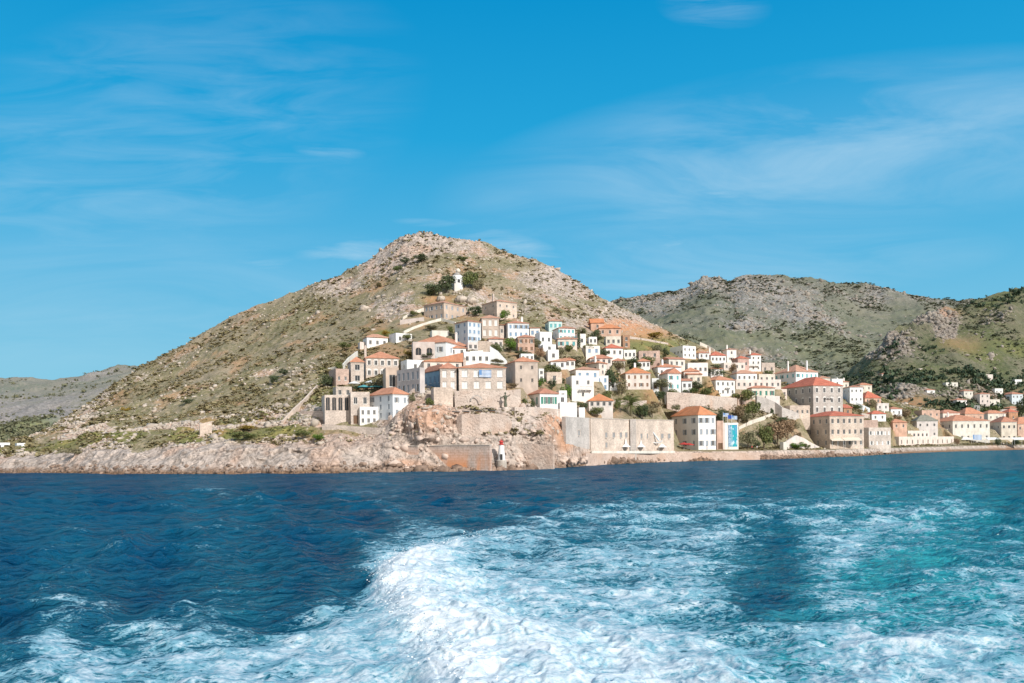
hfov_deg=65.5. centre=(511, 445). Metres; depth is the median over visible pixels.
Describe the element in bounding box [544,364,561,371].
bush
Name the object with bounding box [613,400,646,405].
terrace wall
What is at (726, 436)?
banner building
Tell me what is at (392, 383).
window
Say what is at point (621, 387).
tree
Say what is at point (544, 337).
white house
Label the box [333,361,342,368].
bush
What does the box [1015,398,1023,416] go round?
tree
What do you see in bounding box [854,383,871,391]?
house
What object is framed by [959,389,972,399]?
house
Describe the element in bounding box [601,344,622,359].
white house
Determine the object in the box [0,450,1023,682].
sea
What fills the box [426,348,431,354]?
window
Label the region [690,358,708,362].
bush
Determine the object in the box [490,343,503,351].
tree
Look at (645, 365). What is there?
house
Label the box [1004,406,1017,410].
house
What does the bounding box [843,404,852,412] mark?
ochre house
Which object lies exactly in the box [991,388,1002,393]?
house
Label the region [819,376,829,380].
orange roofed house
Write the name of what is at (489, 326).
beige house
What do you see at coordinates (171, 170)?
sky
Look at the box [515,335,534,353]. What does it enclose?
pink house
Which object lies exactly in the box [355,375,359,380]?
window
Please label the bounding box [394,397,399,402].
window
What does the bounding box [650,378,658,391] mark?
house
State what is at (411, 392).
stair wall
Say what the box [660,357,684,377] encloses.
white house
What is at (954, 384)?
house
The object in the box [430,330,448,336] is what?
house
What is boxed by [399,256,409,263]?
bush
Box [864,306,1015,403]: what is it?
hill rocks
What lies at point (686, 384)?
house
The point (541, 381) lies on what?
bush
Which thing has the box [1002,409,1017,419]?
red roofed house
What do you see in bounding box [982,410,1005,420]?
house
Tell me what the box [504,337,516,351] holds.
tree
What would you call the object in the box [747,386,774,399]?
cream house
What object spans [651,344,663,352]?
tree
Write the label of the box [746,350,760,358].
white house
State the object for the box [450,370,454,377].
window
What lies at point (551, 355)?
white house
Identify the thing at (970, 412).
red roofed house
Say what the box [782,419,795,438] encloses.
tree
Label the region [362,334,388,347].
white house
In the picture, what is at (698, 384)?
bush
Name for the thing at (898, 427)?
house
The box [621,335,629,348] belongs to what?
ochre tower
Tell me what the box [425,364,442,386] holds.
blue house
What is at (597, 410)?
bush
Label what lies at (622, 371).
house
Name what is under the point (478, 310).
tree
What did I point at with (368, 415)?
white block
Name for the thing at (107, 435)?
green scrub
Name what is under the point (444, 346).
white manor
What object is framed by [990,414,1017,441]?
harbour house
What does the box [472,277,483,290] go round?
tree
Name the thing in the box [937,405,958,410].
tree
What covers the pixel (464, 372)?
window
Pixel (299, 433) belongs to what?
bush
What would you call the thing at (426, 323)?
path wall
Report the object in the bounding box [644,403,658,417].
tree
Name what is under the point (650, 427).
fort wall
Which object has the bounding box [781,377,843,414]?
school building
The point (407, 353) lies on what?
bush
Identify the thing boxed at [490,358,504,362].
bush
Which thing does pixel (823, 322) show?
back hill scrub
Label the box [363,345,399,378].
stone mansion
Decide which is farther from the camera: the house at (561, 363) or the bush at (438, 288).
the bush at (438, 288)
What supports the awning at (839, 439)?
attached to the quay mansion at (826, 427)
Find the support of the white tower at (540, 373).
on the hill at (333, 450)
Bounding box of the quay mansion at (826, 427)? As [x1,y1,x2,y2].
[806,411,864,453]
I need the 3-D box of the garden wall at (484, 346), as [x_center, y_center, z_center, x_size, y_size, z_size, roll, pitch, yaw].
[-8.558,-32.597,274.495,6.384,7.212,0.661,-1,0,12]
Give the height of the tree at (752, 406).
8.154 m
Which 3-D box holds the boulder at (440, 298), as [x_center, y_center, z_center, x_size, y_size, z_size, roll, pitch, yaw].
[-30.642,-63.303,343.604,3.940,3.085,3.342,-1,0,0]
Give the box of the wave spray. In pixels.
[363,529,508,682]
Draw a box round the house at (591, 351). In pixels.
[584,346,599,362]
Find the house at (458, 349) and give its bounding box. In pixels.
[452,345,466,354]
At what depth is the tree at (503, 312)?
321.42 m
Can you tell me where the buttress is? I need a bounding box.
[630,419,636,459]
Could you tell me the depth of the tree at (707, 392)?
314.67 m
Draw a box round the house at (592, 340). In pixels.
[587,337,596,344]
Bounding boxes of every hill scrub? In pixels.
[0,366,137,441]
[614,274,977,375]
[838,294,1023,414]
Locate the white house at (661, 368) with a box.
[653,359,680,378]
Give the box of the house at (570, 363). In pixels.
[566,357,575,371]
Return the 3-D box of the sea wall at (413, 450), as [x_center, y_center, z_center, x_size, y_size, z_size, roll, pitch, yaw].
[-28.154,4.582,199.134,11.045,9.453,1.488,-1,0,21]
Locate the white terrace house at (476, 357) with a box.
[462,352,489,365]
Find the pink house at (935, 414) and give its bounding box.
[914,410,939,422]
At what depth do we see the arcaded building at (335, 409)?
212.55 m
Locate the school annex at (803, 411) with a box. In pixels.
[784,405,809,429]
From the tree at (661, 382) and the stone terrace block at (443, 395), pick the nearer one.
the stone terrace block at (443, 395)
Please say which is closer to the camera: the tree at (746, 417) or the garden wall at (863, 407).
the tree at (746, 417)
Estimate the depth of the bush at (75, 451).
222.85 m
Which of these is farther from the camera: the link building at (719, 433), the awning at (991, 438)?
the awning at (991, 438)
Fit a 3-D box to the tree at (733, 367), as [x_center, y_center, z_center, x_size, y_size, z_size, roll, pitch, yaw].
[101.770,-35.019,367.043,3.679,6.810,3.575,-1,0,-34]
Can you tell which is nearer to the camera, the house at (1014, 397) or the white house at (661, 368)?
the white house at (661, 368)
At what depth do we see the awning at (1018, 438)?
462.43 m
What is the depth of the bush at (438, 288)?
348.90 m
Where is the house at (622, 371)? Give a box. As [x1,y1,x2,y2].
[612,358,625,374]
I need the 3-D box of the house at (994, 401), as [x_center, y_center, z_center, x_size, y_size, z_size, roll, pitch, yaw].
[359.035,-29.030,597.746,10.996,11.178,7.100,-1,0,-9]
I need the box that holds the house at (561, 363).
[548,358,566,369]
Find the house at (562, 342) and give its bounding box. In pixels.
[555,336,577,350]
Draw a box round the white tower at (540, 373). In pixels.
[538,369,543,379]
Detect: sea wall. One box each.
[406,445,419,454]
[429,444,491,470]
[516,443,554,468]
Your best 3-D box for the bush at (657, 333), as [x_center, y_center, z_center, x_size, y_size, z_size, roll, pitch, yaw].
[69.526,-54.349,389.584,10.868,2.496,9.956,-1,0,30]
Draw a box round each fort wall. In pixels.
[562,417,589,448]
[590,418,629,450]
[636,419,673,450]
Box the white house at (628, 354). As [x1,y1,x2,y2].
[623,350,635,358]
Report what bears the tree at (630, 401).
on the hill at (333, 450)
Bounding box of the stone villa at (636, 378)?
[619,363,650,389]
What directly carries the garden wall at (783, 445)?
on the hill at (333, 450)
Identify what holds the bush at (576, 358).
on the hill at (333, 450)
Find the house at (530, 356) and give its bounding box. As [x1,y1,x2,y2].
[519,354,533,359]
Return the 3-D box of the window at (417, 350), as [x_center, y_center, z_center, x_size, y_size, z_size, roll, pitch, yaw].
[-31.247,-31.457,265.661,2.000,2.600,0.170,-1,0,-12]
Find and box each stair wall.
[388,388,414,420]
[490,346,506,364]
[738,413,771,429]
[785,436,795,448]
[794,435,818,448]
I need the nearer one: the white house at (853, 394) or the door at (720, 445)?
the door at (720, 445)
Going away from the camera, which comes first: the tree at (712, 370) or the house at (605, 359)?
the house at (605, 359)
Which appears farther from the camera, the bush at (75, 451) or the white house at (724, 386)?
the white house at (724, 386)
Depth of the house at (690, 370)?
320.63 m
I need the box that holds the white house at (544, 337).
[535,332,551,348]
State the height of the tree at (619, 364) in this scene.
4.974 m
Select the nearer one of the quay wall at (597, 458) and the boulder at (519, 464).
the boulder at (519, 464)
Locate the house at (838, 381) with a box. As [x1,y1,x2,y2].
[830,379,842,384]
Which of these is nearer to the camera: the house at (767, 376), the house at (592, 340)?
the house at (592, 340)
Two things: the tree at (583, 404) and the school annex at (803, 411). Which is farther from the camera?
the school annex at (803, 411)
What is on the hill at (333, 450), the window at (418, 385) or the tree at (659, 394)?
the tree at (659, 394)
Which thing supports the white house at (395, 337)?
on the hill at (333, 450)
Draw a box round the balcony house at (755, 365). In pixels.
[749,359,760,371]
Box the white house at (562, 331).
[552,326,575,339]
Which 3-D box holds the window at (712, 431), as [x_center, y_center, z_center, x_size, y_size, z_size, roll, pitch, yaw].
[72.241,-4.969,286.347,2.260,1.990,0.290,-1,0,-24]
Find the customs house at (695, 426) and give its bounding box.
[670,406,716,449]
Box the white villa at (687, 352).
[670,346,695,358]
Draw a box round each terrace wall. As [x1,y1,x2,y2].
[322,424,383,433]
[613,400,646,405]
[630,336,667,344]
[861,413,869,417]
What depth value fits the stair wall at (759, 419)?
316.00 m
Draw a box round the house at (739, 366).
[720,363,744,370]
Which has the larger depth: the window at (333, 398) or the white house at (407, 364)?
the white house at (407, 364)
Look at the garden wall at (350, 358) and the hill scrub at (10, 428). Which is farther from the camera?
the hill scrub at (10, 428)
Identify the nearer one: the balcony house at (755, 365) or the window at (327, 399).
the window at (327, 399)
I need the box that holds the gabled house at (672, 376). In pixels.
[659,368,681,403]
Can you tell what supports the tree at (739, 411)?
on the hill at (333, 450)
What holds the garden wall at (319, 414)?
on the hill at (333, 450)
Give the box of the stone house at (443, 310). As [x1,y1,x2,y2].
[423,301,466,319]
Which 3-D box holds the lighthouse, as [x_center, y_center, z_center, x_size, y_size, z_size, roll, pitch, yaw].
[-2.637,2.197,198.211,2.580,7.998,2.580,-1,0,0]
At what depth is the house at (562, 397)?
238.21 m
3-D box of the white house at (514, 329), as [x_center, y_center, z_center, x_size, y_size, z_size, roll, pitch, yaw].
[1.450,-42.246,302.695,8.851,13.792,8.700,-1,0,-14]
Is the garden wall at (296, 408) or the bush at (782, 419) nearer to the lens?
the garden wall at (296, 408)
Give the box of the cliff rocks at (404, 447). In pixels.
[387,403,570,468]
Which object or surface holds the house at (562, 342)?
on the hill at (333, 450)
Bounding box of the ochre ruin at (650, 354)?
[637,351,659,369]
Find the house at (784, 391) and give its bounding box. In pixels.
[781,389,786,399]
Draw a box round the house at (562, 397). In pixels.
[558,394,566,402]
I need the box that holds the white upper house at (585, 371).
[570,367,599,381]
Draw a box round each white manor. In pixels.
[418,332,465,357]
[566,376,593,411]
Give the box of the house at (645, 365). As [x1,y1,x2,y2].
[637,359,650,370]
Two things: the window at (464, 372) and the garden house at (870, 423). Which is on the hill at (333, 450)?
the garden house at (870, 423)
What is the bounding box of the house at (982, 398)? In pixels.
[973,392,989,405]
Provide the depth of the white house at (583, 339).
299.67 m
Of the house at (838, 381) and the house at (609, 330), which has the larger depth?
the house at (838, 381)
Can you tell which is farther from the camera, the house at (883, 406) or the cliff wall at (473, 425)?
the house at (883, 406)
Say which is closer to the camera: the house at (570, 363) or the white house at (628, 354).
the house at (570, 363)
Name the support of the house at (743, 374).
on the hill at (333, 450)
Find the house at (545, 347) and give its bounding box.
[540,344,555,351]
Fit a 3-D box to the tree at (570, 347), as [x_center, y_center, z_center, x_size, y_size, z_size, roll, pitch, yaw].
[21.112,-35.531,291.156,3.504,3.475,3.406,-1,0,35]
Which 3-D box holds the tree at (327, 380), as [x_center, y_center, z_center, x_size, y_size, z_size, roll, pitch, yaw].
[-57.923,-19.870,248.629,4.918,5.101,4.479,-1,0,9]
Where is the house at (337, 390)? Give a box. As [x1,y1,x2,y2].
[333,386,351,394]
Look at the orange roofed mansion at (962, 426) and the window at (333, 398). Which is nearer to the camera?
the window at (333, 398)
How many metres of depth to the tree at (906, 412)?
447.96 m
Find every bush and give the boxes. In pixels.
[65,448,82,453]
[180,399,192,403]
[227,431,257,437]
[236,425,257,428]
[268,375,279,382]
[277,368,287,373]
[293,430,311,436]
[312,433,324,439]
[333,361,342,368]
[338,342,351,348]
[392,265,401,270]
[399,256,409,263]
[403,350,411,355]
[409,393,415,401]
[413,253,427,261]
[423,283,444,294]
[425,325,438,328]
[425,397,433,404]
[447,326,452,333]
[457,256,467,260]
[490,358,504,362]
[508,383,518,386]
[514,349,531,354]
[530,398,535,406]
[538,378,545,386]
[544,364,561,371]
[563,356,585,362]
[588,407,603,415]
[600,349,609,355]
[636,405,649,418]
[647,332,662,336]
[671,404,679,409]
[683,388,699,392]
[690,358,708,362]
[692,379,703,387]
[774,417,787,424]
[788,420,800,432]
[790,442,804,448]
[893,413,901,419]
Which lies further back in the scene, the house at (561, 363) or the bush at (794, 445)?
the bush at (794, 445)
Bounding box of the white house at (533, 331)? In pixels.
[529,327,540,336]
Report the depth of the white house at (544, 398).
224.12 m
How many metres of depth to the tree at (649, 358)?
313.86 m
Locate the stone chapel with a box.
[544,372,561,383]
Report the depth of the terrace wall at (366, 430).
206.32 m
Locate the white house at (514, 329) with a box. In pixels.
[504,317,529,337]
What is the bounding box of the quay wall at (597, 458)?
[583,452,759,465]
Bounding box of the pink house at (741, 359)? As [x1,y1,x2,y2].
[732,356,749,369]
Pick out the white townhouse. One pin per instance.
(467, 331)
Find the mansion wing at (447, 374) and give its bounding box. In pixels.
[438,363,457,390]
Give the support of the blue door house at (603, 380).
on the hill at (333, 450)
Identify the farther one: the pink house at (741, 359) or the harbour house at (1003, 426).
the harbour house at (1003, 426)
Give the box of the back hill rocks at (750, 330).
[612,275,962,366]
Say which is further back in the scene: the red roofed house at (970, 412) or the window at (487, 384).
the red roofed house at (970, 412)
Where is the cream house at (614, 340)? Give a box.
[604,336,620,345]
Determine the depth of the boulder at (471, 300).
342.20 m
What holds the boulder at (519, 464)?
on the hill at (333, 450)
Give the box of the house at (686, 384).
[681,378,692,392]
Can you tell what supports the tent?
on the quay wall at (597, 458)
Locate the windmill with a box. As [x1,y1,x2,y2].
[452,268,462,290]
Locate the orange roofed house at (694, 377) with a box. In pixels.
[682,371,701,385]
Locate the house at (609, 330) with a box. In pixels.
[597,324,620,335]
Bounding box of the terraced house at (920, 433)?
[907,431,928,436]
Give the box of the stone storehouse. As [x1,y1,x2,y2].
[383,367,398,387]
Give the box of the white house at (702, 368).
[685,363,707,375]
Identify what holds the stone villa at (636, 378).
on the hill at (333, 450)
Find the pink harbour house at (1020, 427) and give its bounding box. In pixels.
[1013,417,1023,436]
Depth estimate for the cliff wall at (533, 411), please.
214.48 m
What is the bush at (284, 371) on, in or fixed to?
on the hill at (333, 450)
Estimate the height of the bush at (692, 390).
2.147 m
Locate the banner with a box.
[728,424,736,446]
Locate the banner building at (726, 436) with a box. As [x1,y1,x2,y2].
[724,423,737,449]
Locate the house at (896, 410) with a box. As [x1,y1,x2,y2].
[889,407,901,414]
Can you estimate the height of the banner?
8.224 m
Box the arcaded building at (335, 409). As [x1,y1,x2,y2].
[322,395,349,424]
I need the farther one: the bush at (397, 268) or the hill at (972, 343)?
the hill at (972, 343)
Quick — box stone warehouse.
[864,427,890,452]
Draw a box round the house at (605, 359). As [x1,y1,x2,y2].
[587,355,612,369]
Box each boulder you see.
[359,305,369,310]
[437,296,444,301]
[455,295,466,302]
[466,296,476,303]
[515,461,523,467]
[560,455,568,464]
[568,456,579,466]
[580,456,587,463]
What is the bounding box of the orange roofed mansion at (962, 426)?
[940,412,990,442]
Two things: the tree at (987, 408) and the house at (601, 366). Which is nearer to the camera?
the house at (601, 366)
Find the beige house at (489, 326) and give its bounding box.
[479,315,498,337]
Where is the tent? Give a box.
[622,439,630,450]
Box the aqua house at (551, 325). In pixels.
[544,319,561,331]
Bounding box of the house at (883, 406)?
[875,403,888,410]
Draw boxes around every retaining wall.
[666,392,736,411]
[737,397,751,404]
[765,396,779,404]
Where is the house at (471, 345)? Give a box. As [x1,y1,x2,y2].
[466,342,477,350]
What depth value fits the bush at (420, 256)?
392.97 m
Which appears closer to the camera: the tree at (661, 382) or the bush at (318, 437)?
the bush at (318, 437)
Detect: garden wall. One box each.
[281,385,317,423]
[300,411,322,424]
[328,351,357,373]
[400,317,423,324]
[478,341,495,351]
[780,442,786,449]
[856,402,869,411]
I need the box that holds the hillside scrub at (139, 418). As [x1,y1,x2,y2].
[0,231,1023,456]
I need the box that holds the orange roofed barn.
[588,319,604,330]
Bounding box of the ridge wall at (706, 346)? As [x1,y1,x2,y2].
[700,342,713,351]
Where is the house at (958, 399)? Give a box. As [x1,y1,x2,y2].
[950,398,966,408]
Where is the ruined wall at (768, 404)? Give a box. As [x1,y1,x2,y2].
[755,396,798,419]
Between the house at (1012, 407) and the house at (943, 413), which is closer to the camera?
the house at (943, 413)
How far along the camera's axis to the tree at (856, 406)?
403.85 m
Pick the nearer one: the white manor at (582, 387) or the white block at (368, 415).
the white block at (368, 415)
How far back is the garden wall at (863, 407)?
410.10 m
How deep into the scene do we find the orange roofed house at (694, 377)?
318.56 m
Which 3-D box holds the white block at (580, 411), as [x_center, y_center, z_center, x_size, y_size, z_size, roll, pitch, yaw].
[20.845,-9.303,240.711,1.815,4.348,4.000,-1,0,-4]
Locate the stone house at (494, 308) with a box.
[482,294,516,319]
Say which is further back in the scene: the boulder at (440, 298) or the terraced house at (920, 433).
the terraced house at (920, 433)
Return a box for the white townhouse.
[453,320,481,344]
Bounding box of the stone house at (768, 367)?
[761,363,774,373]
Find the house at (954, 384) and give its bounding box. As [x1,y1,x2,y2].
[942,382,957,386]
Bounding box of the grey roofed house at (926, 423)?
[911,415,938,436]
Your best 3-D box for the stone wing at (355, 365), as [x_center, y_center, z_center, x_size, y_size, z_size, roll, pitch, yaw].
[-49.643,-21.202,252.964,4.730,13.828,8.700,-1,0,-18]
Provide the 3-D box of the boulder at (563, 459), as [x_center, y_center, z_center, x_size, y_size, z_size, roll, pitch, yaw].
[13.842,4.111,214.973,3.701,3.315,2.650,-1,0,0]
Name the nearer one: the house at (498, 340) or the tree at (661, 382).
the house at (498, 340)
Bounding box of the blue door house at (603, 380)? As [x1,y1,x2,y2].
[599,376,607,390]
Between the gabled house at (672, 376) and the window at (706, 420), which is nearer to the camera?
the window at (706, 420)
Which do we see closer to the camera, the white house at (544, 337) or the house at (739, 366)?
the white house at (544, 337)
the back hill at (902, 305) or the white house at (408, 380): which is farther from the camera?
the back hill at (902, 305)
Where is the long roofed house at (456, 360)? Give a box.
[422,353,462,368]
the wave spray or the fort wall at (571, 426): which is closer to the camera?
the wave spray
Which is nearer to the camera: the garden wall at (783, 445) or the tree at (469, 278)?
the garden wall at (783, 445)
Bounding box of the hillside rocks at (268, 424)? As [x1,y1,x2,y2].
[0,231,1018,456]
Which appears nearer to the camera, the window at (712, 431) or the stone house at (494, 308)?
the window at (712, 431)
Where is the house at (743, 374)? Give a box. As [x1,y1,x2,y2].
[729,370,757,379]
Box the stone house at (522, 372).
[504,357,538,393]
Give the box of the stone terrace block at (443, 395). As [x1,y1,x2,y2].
[431,387,452,406]
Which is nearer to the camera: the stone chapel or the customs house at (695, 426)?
the stone chapel
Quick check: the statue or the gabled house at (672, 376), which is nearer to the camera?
the statue
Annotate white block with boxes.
[359,407,378,425]
[558,402,576,418]
[577,407,584,417]
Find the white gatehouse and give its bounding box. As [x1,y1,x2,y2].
[412,342,434,359]
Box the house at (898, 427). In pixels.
[889,419,906,436]
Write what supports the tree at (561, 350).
on the hill at (333, 450)
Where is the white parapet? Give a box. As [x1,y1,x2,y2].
[591,451,674,452]
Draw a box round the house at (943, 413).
[940,410,959,417]
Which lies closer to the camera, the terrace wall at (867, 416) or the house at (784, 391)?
the house at (784, 391)
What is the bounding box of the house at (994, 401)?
[990,399,999,407]
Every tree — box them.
[320,374,332,385]
[369,378,382,388]
[436,274,456,292]
[462,270,478,287]
[468,306,482,314]
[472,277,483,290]
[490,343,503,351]
[500,309,510,318]
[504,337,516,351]
[534,338,540,348]
[535,347,544,357]
[547,378,556,387]
[558,347,565,355]
[559,383,572,397]
[565,345,573,350]
[577,327,586,333]
[577,332,580,347]
[579,402,587,407]
[590,330,601,343]
[602,390,611,397]
[605,365,618,387]
[613,360,628,370]
[614,398,620,410]
[615,378,627,394]
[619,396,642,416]
[627,357,639,368]
[641,356,655,364]
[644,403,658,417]
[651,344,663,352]
[654,378,671,390]
[654,391,666,400]
[662,348,668,356]
[700,388,711,394]
[708,364,725,375]
[717,407,727,422]
[729,363,736,373]
[731,404,744,420]
[732,389,757,404]
[736,412,752,424]
[739,430,756,448]
[741,401,760,419]
[754,424,773,448]
[762,370,773,373]
[766,420,789,445]
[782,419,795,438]
[853,404,861,409]
[863,399,878,407]
[886,417,893,423]
[902,408,910,417]
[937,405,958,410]
[980,406,1002,411]
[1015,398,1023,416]
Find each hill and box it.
[0,232,1023,473]
[0,364,138,441]
[610,274,971,378]
[839,287,1023,414]
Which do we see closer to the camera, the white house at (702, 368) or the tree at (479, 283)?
the white house at (702, 368)
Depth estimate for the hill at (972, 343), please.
675.72 m
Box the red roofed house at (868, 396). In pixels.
[863,391,881,407]
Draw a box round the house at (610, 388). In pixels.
[608,380,621,390]
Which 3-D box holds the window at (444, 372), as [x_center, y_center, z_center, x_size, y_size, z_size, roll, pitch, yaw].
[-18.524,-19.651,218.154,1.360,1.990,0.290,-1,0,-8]
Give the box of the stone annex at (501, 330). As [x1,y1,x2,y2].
[499,324,503,337]
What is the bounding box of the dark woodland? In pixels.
[843,286,1023,411]
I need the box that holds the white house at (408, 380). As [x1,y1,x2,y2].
[397,367,424,393]
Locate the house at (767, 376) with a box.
[757,374,774,379]
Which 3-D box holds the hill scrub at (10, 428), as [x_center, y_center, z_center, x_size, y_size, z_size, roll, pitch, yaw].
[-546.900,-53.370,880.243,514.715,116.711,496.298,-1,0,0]
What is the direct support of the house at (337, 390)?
on the hill at (333, 450)
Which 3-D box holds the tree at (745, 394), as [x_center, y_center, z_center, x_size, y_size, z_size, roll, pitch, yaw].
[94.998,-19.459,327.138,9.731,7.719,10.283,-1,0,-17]
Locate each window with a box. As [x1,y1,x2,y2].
[325,397,329,410]
[332,397,335,410]
[338,397,342,410]
[344,397,348,410]
[355,364,359,370]
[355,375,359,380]
[389,375,395,386]
[393,359,397,365]
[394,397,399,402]
[415,348,420,354]
[415,384,419,391]
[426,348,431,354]
[437,347,442,351]
[442,370,446,377]
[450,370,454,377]
[462,370,467,376]
[462,382,467,388]
[473,382,479,388]
[474,370,478,376]
[485,382,491,388]
[497,370,502,376]
[497,381,502,388]
[544,397,548,403]
[704,418,709,422]
[710,429,715,434]
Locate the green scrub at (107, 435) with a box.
[0,254,929,453]
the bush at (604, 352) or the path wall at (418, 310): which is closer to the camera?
the bush at (604, 352)
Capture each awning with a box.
[831,438,843,448]
[842,437,861,440]
[984,437,999,444]
[999,437,1012,444]
[1012,437,1023,444]
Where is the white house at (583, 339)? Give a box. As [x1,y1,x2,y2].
[575,334,585,353]
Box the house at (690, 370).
[681,368,698,378]
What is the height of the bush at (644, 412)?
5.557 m
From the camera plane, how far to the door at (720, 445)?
289.72 m
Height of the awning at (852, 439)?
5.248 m
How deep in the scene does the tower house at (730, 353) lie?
411.30 m
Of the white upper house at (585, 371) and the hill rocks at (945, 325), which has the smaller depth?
the white upper house at (585, 371)
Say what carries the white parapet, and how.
on the quay wall at (597, 458)
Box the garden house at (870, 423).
[864,420,877,427]
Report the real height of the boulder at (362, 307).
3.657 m
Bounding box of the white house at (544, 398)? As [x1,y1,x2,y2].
[527,388,558,408]
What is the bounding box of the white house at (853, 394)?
[843,385,862,403]
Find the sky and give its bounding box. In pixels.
[0,0,1023,379]
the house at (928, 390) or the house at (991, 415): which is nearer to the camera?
the house at (991, 415)
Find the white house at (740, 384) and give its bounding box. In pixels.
[735,379,780,389]
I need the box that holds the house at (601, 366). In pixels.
[585,356,607,375]
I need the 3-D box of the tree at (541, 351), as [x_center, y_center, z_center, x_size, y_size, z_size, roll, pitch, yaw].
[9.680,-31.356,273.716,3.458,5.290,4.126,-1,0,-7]
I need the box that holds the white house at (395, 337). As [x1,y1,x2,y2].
[389,333,411,342]
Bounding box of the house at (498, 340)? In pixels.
[486,337,503,349]
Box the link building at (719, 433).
[716,421,723,449]
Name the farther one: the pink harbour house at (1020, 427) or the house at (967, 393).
the house at (967, 393)
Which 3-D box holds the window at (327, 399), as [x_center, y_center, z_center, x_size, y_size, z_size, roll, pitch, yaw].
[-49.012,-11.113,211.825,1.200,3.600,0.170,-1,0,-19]
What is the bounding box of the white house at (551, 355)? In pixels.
[546,350,558,360]
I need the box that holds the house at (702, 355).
[696,351,708,359]
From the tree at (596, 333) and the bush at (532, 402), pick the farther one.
the tree at (596, 333)
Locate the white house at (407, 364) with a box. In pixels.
[401,360,423,369]
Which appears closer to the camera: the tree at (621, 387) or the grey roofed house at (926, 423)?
the tree at (621, 387)
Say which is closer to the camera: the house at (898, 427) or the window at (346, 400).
the window at (346, 400)
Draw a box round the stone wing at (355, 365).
[346,357,364,382]
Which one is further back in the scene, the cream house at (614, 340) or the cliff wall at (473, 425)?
the cream house at (614, 340)
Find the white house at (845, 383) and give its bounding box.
[836,378,848,387]
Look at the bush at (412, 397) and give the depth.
209.94 m
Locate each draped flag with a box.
[479,370,490,376]
[973,435,981,439]
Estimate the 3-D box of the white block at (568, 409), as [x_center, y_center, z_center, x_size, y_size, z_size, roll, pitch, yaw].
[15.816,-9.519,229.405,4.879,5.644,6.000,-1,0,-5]
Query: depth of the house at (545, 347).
286.80 m
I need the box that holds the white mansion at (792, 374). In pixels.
[774,360,817,383]
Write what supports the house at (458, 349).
on the hill at (333, 450)
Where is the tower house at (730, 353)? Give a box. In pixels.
[722,345,736,362]
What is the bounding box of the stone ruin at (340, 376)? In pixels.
[329,369,348,386]
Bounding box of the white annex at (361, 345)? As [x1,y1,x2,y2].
[358,342,364,348]
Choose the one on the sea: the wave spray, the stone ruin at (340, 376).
the wave spray
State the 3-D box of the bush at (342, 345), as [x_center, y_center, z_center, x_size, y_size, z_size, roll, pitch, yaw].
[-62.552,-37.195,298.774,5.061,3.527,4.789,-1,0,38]
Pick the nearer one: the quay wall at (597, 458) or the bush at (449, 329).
the quay wall at (597, 458)
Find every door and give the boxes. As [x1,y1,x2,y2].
[353,415,357,423]
[718,443,722,448]
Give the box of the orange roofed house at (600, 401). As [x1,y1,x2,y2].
[588,394,613,417]
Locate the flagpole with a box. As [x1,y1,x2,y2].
[723,413,728,448]
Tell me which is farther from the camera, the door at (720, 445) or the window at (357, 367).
the door at (720, 445)
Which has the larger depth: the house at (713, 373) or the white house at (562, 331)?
the house at (713, 373)
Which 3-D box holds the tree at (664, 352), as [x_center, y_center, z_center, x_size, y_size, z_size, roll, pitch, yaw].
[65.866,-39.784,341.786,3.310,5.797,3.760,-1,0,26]
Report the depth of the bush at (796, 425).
325.23 m
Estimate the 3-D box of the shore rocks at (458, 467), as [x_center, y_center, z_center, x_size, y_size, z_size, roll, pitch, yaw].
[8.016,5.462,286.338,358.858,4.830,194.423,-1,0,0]
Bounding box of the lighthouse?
[496,440,506,467]
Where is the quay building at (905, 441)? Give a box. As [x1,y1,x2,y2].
[894,436,953,445]
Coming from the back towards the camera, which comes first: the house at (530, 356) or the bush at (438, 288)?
the bush at (438, 288)
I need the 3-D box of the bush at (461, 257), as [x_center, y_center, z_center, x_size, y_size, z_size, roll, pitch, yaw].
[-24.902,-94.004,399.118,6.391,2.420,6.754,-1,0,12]
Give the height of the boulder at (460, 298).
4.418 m
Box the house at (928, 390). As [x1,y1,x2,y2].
[924,389,934,392]
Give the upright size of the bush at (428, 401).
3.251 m
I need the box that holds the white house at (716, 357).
[709,347,726,363]
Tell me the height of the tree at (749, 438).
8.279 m
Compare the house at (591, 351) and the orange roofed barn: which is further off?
the orange roofed barn
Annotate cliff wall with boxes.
[455,389,520,406]
[457,413,511,436]
[512,407,559,417]
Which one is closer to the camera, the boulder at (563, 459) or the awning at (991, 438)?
the boulder at (563, 459)
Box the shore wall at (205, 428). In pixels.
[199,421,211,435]
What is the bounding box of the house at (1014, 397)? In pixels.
[1004,392,1022,404]
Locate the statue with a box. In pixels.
[500,392,509,410]
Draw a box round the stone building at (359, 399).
[349,392,369,425]
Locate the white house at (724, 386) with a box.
[710,376,734,396]
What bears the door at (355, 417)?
in the stone building at (359, 399)
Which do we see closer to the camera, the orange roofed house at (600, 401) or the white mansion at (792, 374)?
the orange roofed house at (600, 401)
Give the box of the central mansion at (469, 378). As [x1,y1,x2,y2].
[457,357,506,390]
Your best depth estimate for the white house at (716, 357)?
388.06 m
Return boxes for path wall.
[402,308,423,319]
[403,318,455,332]
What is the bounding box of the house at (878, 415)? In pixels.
[866,411,886,420]
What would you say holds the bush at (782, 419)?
on the hill at (333, 450)
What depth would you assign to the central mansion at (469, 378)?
218.33 m
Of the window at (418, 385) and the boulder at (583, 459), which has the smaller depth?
the boulder at (583, 459)
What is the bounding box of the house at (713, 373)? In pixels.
[708,366,722,377]
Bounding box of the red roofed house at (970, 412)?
[959,408,984,418]
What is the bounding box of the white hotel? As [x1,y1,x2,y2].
[370,387,410,419]
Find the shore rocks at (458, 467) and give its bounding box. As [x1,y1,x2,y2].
[0,450,901,473]

